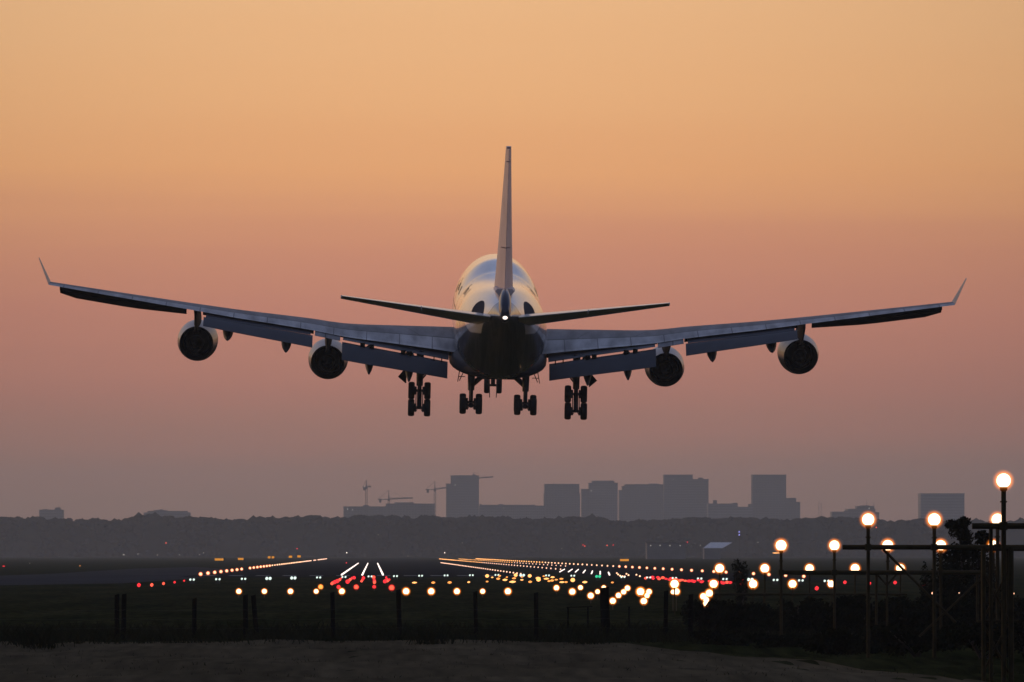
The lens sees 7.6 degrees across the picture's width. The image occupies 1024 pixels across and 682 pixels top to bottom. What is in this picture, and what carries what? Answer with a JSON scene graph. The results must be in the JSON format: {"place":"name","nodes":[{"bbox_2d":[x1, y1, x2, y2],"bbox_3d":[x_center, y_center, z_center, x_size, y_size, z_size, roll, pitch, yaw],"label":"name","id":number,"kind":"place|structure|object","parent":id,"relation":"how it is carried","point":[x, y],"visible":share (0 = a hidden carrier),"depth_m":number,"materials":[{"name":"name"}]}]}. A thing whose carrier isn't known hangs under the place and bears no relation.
{"place":"outdoors","nodes":[
{"label":"outdoors","id":0,"kind":"place"},
{"bbox_2d":[39,507,64,519],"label":"office building","id":1,"kind":"structure","parent":0,"point":[57,512],"depth_m":9786.86,"materials":[{"name":"concrete"}]},
{"bbox_2d":[143,509,190,517],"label":"office building","id":2,"kind":"structure","parent":0,"point":[175,514],"depth_m":9789.63,"materials":[{"name":"concrete"}]},
{"bbox_2d":[343,501,434,518],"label":"office building","id":3,"kind":"structure","parent":0,"point":[401,509],"depth_m":10365.60,"materials":[{"name":"concrete"}]},
{"bbox_2d":[446,474,478,517],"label":"office building","id":4,"kind":"structure","parent":0,"point":[462,495],"depth_m":10790.83,"materials":[{"name":"concrete"}]},
{"bbox_2d":[0,639,984,681],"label":"path","id":5,"kind":"structure","parent":0,"point":[586,668],"depth_m":220.18,"materials":[{"name":"grey asphalt"}]},
{"bbox_2d":[39,146,966,419],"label":"airliner","id":6,"kind":"object","parent":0,"point":[499,332],"visible":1,"depth_m":550.24,"materials":[{"name":"paint"}]},
{"bbox_2d":[0,557,1023,681],"bbox_3d":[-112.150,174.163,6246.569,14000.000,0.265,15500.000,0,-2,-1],"label":"ground","id":7,"kind":"structure","parent":0,"point":[365,602],"depth_m":559.42,"materials":[{"name":"green plant"}]},
{"bbox_2d":[0,567,230,584],"bbox_3d":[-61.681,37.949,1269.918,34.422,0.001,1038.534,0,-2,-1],"label":"taxiway","id":8,"kind":"structure","parent":7,"relation":"on","point":[129,575],"depth_m":1059.74,"materials":[{"name":"grey asphalt"}]},
{"bbox_2d":[114,594,118,639],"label":"fence post","id":9,"kind":"object","parent":7,"relation":"on","point":[116,609],"visible":0.87,"depth_m":285.54,"materials":[{"name":"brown wood"}]},
{"bbox_2d":[121,593,126,639],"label":"fence post","id":10,"kind":"object","parent":7,"relation":"on","point":[123,617],"visible":0.87,"depth_m":285.55,"materials":[{"name":"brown wood"}]},
{"bbox_2d":[192,598,196,637],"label":"fence post","id":11,"kind":"object","parent":7,"relation":"on","point":[194,610],"visible":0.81,"depth_m":285.60,"materials":[{"name":"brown wood"}]},
{"bbox_2d":[243,594,247,638],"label":"fence post","id":12,"kind":"object","parent":7,"relation":"on","point":[245,611],"visible":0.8,"depth_m":285.63,"materials":[{"name":"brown wood"}]},
{"bbox_2d":[251,595,258,636],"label":"fence post","id":13,"kind":"object","parent":7,"relation":"on","point":[254,612],"visible":0.85,"depth_m":285.63,"materials":[{"name":"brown wood"}]},
{"bbox_2d":[330,592,334,637],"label":"fence post","id":14,"kind":"object","parent":7,"relation":"on","point":[332,600],"visible":0.83,"depth_m":285.69,"materials":[{"name":"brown wood"}]},
{"bbox_2d":[182,559,542,576],"bbox_3d":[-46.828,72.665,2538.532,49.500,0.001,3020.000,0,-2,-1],"label":"runway","id":15,"kind":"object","parent":7,"relation":"on","point":[390,567],"visible":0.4,"depth_m":1424.30,"materials":[{"name":"black asphalt"}]},
{"bbox_2d":[203,575,518,575],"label":"runway markings","id":16,"kind":"object","parent":15,"relation":"on","point":[348,575],"visible":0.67,"depth_m":1102.98,"materials":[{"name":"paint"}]},
{"bbox_2d":[363,480,370,515],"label":"tower crane","id":17,"kind":"object","parent":7,"relation":"on","point":[365,488],"visible":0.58,"depth_m":10304.26,"materials":[{"name":"metal"}]},
{"bbox_2d":[378,490,412,514],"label":"tower crane","id":18,"kind":"object","parent":7,"relation":"on","point":[388,499],"visible":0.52,"depth_m":10319.71,"materials":[{"name":"metal"}]},
{"bbox_2d":[396,589,401,639],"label":"fence post","id":19,"kind":"object","parent":7,"relation":"on","point":[398,606],"visible":0.84,"depth_m":285.73,"materials":[{"name":"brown wood"}]},
{"bbox_2d":[403,588,408,594],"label":"approach light","id":20,"kind":"object","parent":7,"relation":"on","point":[405,591],"visible":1,"depth_m":558.29,"materials":[{"name":"white glass"}]},
{"bbox_2d":[428,588,433,597],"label":"approach light","id":21,"kind":"object","parent":7,"relation":"on","point":[431,591],"visible":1,"depth_m":558.30,"materials":[{"name":"white glass"}]},
{"bbox_2d":[426,481,445,511],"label":"tower crane","id":22,"kind":"object","parent":7,"relation":"on","point":[434,489],"visible":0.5,"depth_m":10434.66,"materials":[{"name":"metal"}]},
{"bbox_2d":[473,591,477,637],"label":"fence post","id":23,"kind":"object","parent":7,"relation":"on","point":[475,609],"visible":0.88,"depth_m":285.79,"materials":[{"name":"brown wood"}]},
{"bbox_2d":[0,616,1019,681],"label":"grass","id":24,"kind":"structure","parent":7,"relation":"on","point":[28,636],"depth_m":280.53,"materials":[{"name":"black plant"}]},
{"bbox_2d":[0,512,1023,556],"bbox_3d":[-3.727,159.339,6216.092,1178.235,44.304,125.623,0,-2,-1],"label":"woodland","id":25,"kind":"object","parent":7,"relation":"on","point":[138,534],"visible":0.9,"depth_m":6164.51,"materials":[{"name":"black plant"}]},
{"bbox_2d":[534,592,537,637],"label":"fence post","id":26,"kind":"object","parent":7,"relation":"on","point":[536,614],"visible":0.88,"depth_m":285.83,"materials":[{"name":"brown wood"}]},
{"bbox_2d":[569,589,574,598],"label":"approach light","id":27,"kind":"object","parent":7,"relation":"on","point":[572,591],"visible":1,"depth_m":543.51,"materials":[{"name":"white glass"}]},
{"bbox_2d":[588,593,592,603],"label":"approach light","id":28,"kind":"object","parent":7,"relation":"on","point":[590,595],"visible":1,"depth_m":492.40,"materials":[{"name":"white glass"}]},
{"bbox_2d":[566,606,629,628],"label":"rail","id":29,"kind":"object","parent":7,"relation":"on","point":[588,615],"visible":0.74,"depth_m":299.89,"materials":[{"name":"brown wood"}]},
{"bbox_2d":[600,587,609,633],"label":"fence post","id":30,"kind":"object","parent":7,"relation":"on","point":[604,604],"visible":0.79,"depth_m":285.80,"materials":[{"name":"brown wood"}]},
{"bbox_2d":[83,610,685,610],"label":"fence wire","id":31,"kind":"object","parent":30,"relation":"attached to","point":[347,610],"visible":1,"depth_m":285.57,"materials":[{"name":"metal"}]},
{"bbox_2d":[91,628,686,628],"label":"fence wire","id":32,"kind":"object","parent":30,"relation":"attached to","point":[386,628],"visible":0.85,"depth_m":285.56,"materials":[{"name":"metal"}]},
{"bbox_2d":[610,598,615,609],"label":"approach light","id":33,"kind":"object","parent":7,"relation":"on","point":[612,601],"visible":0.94,"depth_m":438.53,"materials":[{"name":"white glass"}]},
{"bbox_2d":[637,588,643,598],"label":"approach light","id":34,"kind":"object","parent":7,"relation":"on","point":[640,592],"visible":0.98,"depth_m":543.48,"materials":[{"name":"white glass"}]},
{"bbox_2d":[433,559,851,579],"bbox_3d":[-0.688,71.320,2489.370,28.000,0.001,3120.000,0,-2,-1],"label":"second runway","id":35,"kind":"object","parent":7,"relation":"on","point":[660,573],"visible":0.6,"depth_m":1277.14,"materials":[{"name":"black asphalt"}]},
{"bbox_2d":[641,598,646,609],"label":"approach light","id":36,"kind":"object","parent":7,"relation":"on","point":[643,601],"visible":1,"depth_m":437.03,"materials":[{"name":"white glass"}]},
{"bbox_2d":[645,542,685,558],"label":"hangar","id":37,"kind":"structure","parent":7,"relation":"on","point":[665,550],"depth_m":4200.62,"materials":[{"name":"grey metal"}]},
{"bbox_2d":[663,590,667,636],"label":"fence post","id":38,"kind":"object","parent":7,"relation":"on","point":[665,624],"visible":0.83,"depth_m":285.92,"materials":[{"name":"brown wood"}]},
{"bbox_2d":[671,580,677,614],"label":"approach mast light","id":39,"kind":"object","parent":7,"relation":"on","point":[674,584],"visible":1,"depth_m":364.93,"materials":[{"name":"white glass"}]},
{"bbox_2d":[675,588,678,610],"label":"approach light","id":40,"kind":"object","parent":7,"relation":"on","point":[676,591],"visible":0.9,"depth_m":429.93,"materials":[{"name":"white glass"}]},
{"bbox_2d":[700,593,705,607],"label":"approach light","id":41,"kind":"object","parent":7,"relation":"on","point":[703,596],"visible":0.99,"depth_m":429.92,"materials":[{"name":"white glass"}]},
{"bbox_2d":[680,598,736,631],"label":"hedge shrub","id":42,"kind":"object","parent":7,"relation":"on","point":[708,617],"visible":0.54,"depth_m":291.44,"materials":[{"name":"green plant"}]},
{"bbox_2d":[706,590,712,600],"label":"approach light","id":43,"kind":"object","parent":7,"relation":"on","point":[709,593],"visible":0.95,"depth_m":429.92,"materials":[{"name":"white glass"}]},
{"bbox_2d":[710,580,716,598],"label":"approach mast light","id":44,"kind":"object","parent":7,"relation":"on","point":[713,584],"visible":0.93,"depth_m":364.96,"materials":[{"name":"white glass"}]},
{"bbox_2d":[703,542,731,558],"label":"shed","id":45,"kind":"structure","parent":7,"relation":"on","point":[711,550],"depth_m":4151.72,"materials":[{"name":"grey metal"}]},
{"bbox_2d":[714,603,766,633],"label":"hedge shrub","id":46,"kind":"object","parent":7,"relation":"on","point":[743,617],"visible":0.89,"depth_m":287.44,"materials":[{"name":"green plant"}]},
{"bbox_2d":[731,559,749,606],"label":"bush","id":47,"kind":"object","parent":7,"relation":"on","point":[740,572],"visible":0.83,"depth_m":399.90,"materials":[{"name":"green plant"}]},
{"bbox_2d":[749,580,756,603],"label":"approach mast light","id":48,"kind":"object","parent":7,"relation":"on","point":[753,584],"visible":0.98,"depth_m":365.00,"materials":[{"name":"white glass"}]},
{"bbox_2d":[747,601,797,635],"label":"hedge shrub","id":49,"kind":"object","parent":7,"relation":"on","point":[769,612],"visible":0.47,"depth_m":289.68,"materials":[{"name":"green plant"}]},
{"bbox_2d":[776,540,785,634],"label":"approach mast light","id":50,"kind":"object","parent":7,"relation":"on","point":[780,545],"visible":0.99,"depth_m":271.03,"materials":[{"name":"black metal"}]},
{"bbox_2d":[789,580,795,601],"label":"approach mast light","id":51,"kind":"object","parent":7,"relation":"on","point":[792,584],"visible":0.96,"depth_m":365.02,"materials":[{"name":"white glass"}]},
{"bbox_2d":[771,597,827,634],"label":"hedge shrub","id":52,"kind":"object","parent":7,"relation":"on","point":[791,618],"visible":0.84,"depth_m":285.60,"materials":[{"name":"green plant"}]},
{"bbox_2d":[715,593,906,602],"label":"fence","id":53,"kind":"object","parent":7,"relation":"on","point":[799,594],"visible":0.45,"depth_m":315.93,"materials":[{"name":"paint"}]},
{"bbox_2d":[716,564,723,602],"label":"approach mast light","id":54,"kind":"object","parent":53,"relation":"attached to","point":[719,568],"visible":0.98,"depth_m":316.01,"materials":[{"name":"orange glass"}]},
{"bbox_2d":[761,564,768,602],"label":"approach mast light","id":55,"kind":"object","parent":53,"relation":"attached to","point":[764,568],"visible":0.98,"depth_m":316.04,"materials":[{"name":"orange glass"}]},
{"bbox_2d":[806,564,813,598],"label":"approach mast light","id":56,"kind":"object","parent":53,"relation":"attached to","point":[809,567],"visible":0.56,"depth_m":316.05,"materials":[{"name":"orange metal"}]},
{"bbox_2d":[851,564,858,597],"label":"approach mast light","id":57,"kind":"object","parent":53,"relation":"attached to","point":[855,567],"visible":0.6,"depth_m":316.11,"materials":[{"name":"orange glass"}]},
{"bbox_2d":[896,564,903,596],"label":"approach mast light","id":58,"kind":"object","parent":53,"relation":"attached to","point":[898,568],"visible":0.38,"depth_m":316.14,"materials":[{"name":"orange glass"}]},
{"bbox_2d":[828,581,832,603],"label":"approach mast light","id":59,"kind":"object","parent":7,"relation":"on","point":[830,584],"visible":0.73,"depth_m":365.08,"materials":[{"name":"white glass"}]},
{"bbox_2d":[801,595,865,633],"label":"hedge shrub","id":60,"kind":"object","parent":7,"relation":"on","point":[849,609],"visible":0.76,"depth_m":283.71,"materials":[{"name":"green plant"}]},
{"bbox_2d":[830,541,838,629],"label":"approach mast light","id":61,"kind":"object","parent":7,"relation":"on","point":[834,546],"visible":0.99,"depth_m":271.06,"materials":[{"name":"black metal"}]},
{"bbox_2d":[862,514,873,657],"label":"approach mast light","id":62,"kind":"object","parent":7,"relation":"on","point":[868,520],"visible":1,"depth_m":237.07,"materials":[{"name":"black metal"}]},
{"bbox_2d":[848,594,895,632],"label":"hedge shrub","id":63,"kind":"object","parent":7,"relation":"on","point":[861,626],"visible":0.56,"depth_m":286.00,"materials":[{"name":"green plant"}]},
{"bbox_2d":[778,570,980,625],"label":"light gantry","id":64,"kind":"object","parent":7,"relation":"on","point":[895,573],"visible":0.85,"depth_m":270.98,"materials":[{"name":"metal"}]},
{"bbox_2d":[883,540,892,569],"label":"approach mast light","id":65,"kind":"object","parent":64,"relation":"attached to","point":[887,542],"visible":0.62,"depth_m":271.12,"materials":[{"name":"black metal"}]},
{"bbox_2d":[870,596,932,633],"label":"hedge shrub","id":66,"kind":"object","parent":7,"relation":"on","point":[895,611],"visible":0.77,"depth_m":283.60,"materials":[{"name":"green plant"}]},
{"bbox_2d":[860,623,968,656],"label":"bramble","id":67,"kind":"object","parent":7,"relation":"on","point":[898,638],"visible":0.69,"depth_m":239.83,"materials":[{"name":"green plant"}]},
{"bbox_2d":[919,561,937,605],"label":"shrub","id":68,"kind":"object","parent":7,"relation":"on","point":[926,581],"visible":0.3,"depth_m":299.91,"materials":[{"name":"green plant"}]},
{"bbox_2d":[842,544,1023,657],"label":"light gantry","id":69,"kind":"object","parent":7,"relation":"on","point":[883,548],"visible":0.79,"depth_m":237.02,"materials":[{"name":"metal"}]},
{"bbox_2d":[928,513,939,657],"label":"approach mast light","id":70,"kind":"object","parent":7,"relation":"on","point":[934,520],"visible":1,"depth_m":237.10,"materials":[{"name":"black metal"}]},
{"bbox_2d":[902,597,971,632],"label":"hedge shrub","id":71,"kind":"object","parent":7,"relation":"on","point":[919,612],"visible":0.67,"depth_m":281.79,"materials":[{"name":"green plant"}]},
{"bbox_2d":[936,540,945,628],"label":"approach mast light","id":72,"kind":"object","parent":7,"relation":"on","point":[940,542],"visible":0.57,"depth_m":271.14,"materials":[{"name":"black metal"}]},
{"bbox_2d":[930,516,1000,604],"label":"bush","id":73,"kind":"object","parent":7,"relation":"on","point":[957,584],"visible":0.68,"depth_m":300.04,"materials":[{"name":"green plant"}]},
{"bbox_2d":[952,595,995,625],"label":"hedge shrub","id":74,"kind":"object","parent":7,"relation":"on","point":[972,613],"visible":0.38,"depth_m":283.73,"materials":[{"name":"green plant"}]},
{"bbox_2d":[939,621,1023,658],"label":"bramble","id":75,"kind":"object","parent":7,"relation":"on","point":[970,632],"visible":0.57,"depth_m":235.70,"materials":[{"name":"green plant"}]},
{"bbox_2d":[993,541,995,572],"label":"approach mast light","id":76,"kind":"object","parent":7,"relation":"on","point":[994,542],"visible":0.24,"depth_m":271.19,"materials":[{"name":"black metal"}]},
{"bbox_2d":[992,514,1000,657],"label":"approach mast light","id":77,"kind":"object","parent":7,"relation":"on","point":[996,518],"visible":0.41,"depth_m":237.14,"materials":[{"name":"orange metal"}]},
{"bbox_2d":[972,522,1023,681],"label":"light gantry","id":78,"kind":"object","parent":7,"relation":"on","point":[1010,620],"visible":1,"depth_m":190.07,"materials":[{"name":"metal"}]},
{"bbox_2d":[997,473,1010,681],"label":"approach mast light","id":79,"kind":"object","parent":7,"relation":"on","point":[1003,481],"visible":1,"depth_m":190.11,"materials":[{"name":"black metal"}]},
{"bbox_2d":[479,504,544,518],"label":"office building","id":80,"kind":"structure","parent":0,"point":[522,511],"depth_m":10649.39,"materials":[{"name":"concrete"}]},
{"bbox_2d":[0,0,1023,521],"label":"sky","id":81,"kind":"structure","parent":0,"point":[718,161],"materials":[{"name":"orange"}]},
{"bbox_2d":[543,484,579,518],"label":"office building","id":82,"kind":"structure","parent":0,"point":[562,500],"depth_m":10934.99,"materials":[{"name":"concrete"}]},
{"bbox_2d":[581,481,617,520],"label":"office building","id":83,"kind":"structure","parent":0,"point":[599,498],"depth_m":11078.23,"materials":[{"name":"concrete"}]},
{"bbox_2d":[618,484,662,521],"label":"office building","id":84,"kind":"structure","parent":0,"point":[640,501],"depth_m":11221.17,"materials":[{"name":"concrete"}]},
{"bbox_2d":[663,475,708,519],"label":"office building","id":85,"kind":"structure","parent":0,"point":[685,496],"depth_m":10867.45,"materials":[{"name":"concrete"}]},
{"bbox_2d":[707,500,752,518],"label":"office building","id":86,"kind":"structure","parent":0,"point":[715,510],"depth_m":10654.69,"materials":[{"name":"concrete"}]},
{"bbox_2d":[748,475,799,519],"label":"office building","id":87,"kind":"structure","parent":0,"point":[769,500],"depth_m":10798.48,"materials":[{"name":"concrete"}]},
{"bbox_2d":[830,500,878,519],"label":"office building","id":88,"kind":"structure","parent":0,"point":[860,511],"depth_m":9808.22,"materials":[{"name":"concrete"}]},
{"bbox_2d":[918,493,964,520],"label":"office building","id":89,"kind":"structure","parent":0,"point":[945,506],"depth_m":10233.76,"materials":[{"name":"concrete"}]}
]}

